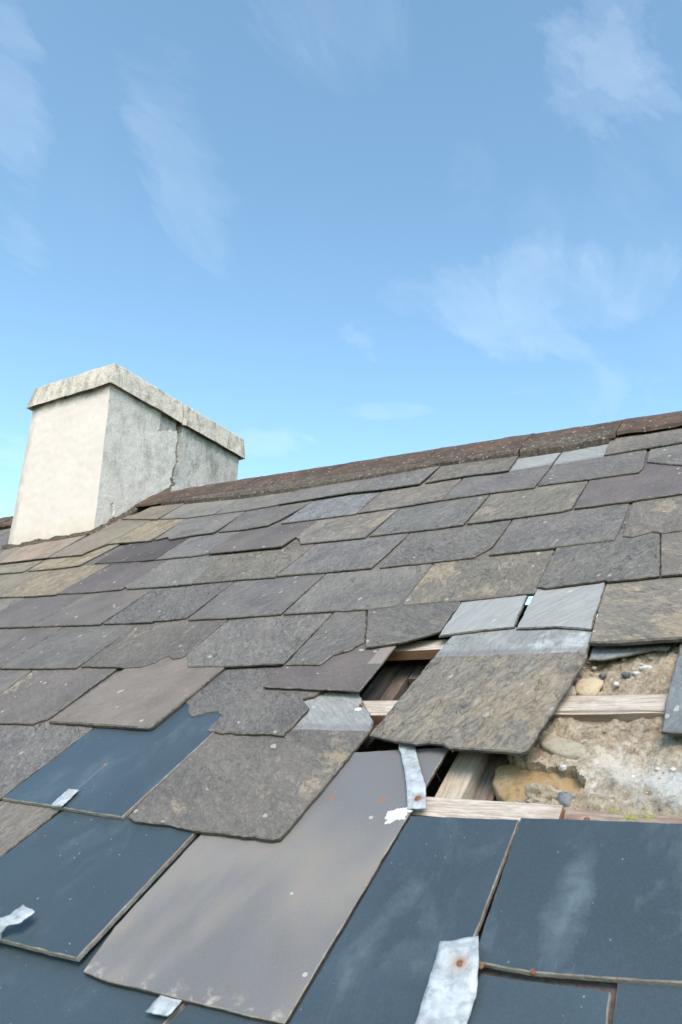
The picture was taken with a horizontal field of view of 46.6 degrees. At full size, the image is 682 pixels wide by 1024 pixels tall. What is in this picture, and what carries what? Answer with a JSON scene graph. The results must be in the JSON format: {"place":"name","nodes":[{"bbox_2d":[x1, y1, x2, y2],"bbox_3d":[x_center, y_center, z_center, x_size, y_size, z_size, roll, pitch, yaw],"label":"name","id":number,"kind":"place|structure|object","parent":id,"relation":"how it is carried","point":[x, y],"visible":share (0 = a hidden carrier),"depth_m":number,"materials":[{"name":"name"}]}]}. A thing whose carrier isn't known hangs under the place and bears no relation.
{"place":"outdoors","nodes":[
{"label":"outdoors","id":0,"kind":"place"},
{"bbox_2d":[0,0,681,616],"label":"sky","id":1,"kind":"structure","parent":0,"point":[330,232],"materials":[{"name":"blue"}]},
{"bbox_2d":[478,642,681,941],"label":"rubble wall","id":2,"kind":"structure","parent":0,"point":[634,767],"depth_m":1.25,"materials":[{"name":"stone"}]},
{"bbox_2d":[607,807,655,821],"bbox_3d":[0.393,0.411,1.073,0.065,0.024,0.024,-6,-21,25],"label":"moss tuft","id":3,"kind":"object","parent":2,"relation":"attached to","point":[646,817],"visible":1,"depth_m":1.07,"materials":[{"name":"plant"}]},
{"bbox_3d":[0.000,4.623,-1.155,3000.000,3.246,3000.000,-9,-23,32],"label":"ground","id":4,"kind":"structure","parent":0,"visible":0},
{"bbox_2d":[0,410,681,1023],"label":"slate roof","id":5,"kind":"structure","parent":4,"relation":"on","point":[220,702],"depth_m":1.50,"materials":[{"name":"grey stone"}]},
{"bbox_2d":[0,904,34,940],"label":"lead strap","id":6,"kind":"object","parent":5,"relation":"on","point":[20,915],"visible":1,"depth_m":1.20,"materials":[{"name":"grey metal"}]},
{"bbox_2d":[51,789,78,810],"bbox_3d":[-0.549,0.566,1.559,0.055,0.042,0.040,-9,-23,32],"label":"lead strap","id":7,"kind":"object","parent":5,"relation":"on","point":[65,797],"visible":1,"depth_m":1.55,"materials":[{"name":"grey metal"}]},
{"bbox_2d":[1,362,244,548],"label":"chimney","id":8,"kind":"object","parent":5,"relation":"on","point":[109,444],"visible":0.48,"depth_m":4.49,"materials":[{"name":"white paint"}]},
{"bbox_2d":[145,995,181,1016],"bbox_3d":[-0.220,0.619,0.996,0.040,0.022,0.034,-9,-23,32],"label":"lead strap","id":9,"kind":"object","parent":5,"relation":"on","point":[164,1006],"visible":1,"depth_m":0.99,"materials":[{"name":"grey metal"}]},
{"bbox_2d":[399,744,426,809],"bbox_3d":[0.118,0.430,1.309,0.032,0.116,0.188,4,-19,-1],"label":"lead strap","id":10,"kind":"object","parent":5,"relation":"hanging from","point":[416,790],"visible":0.91,"depth_m":1.28,"materials":[{"name":"grey metal"}]},
{"bbox_2d":[415,936,478,1023],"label":"lead strap","id":11,"kind":"object","parent":5,"relation":"on","point":[450,995],"visible":1,"depth_m":0.88,"materials":[{"name":"grey metal"}]}
]}

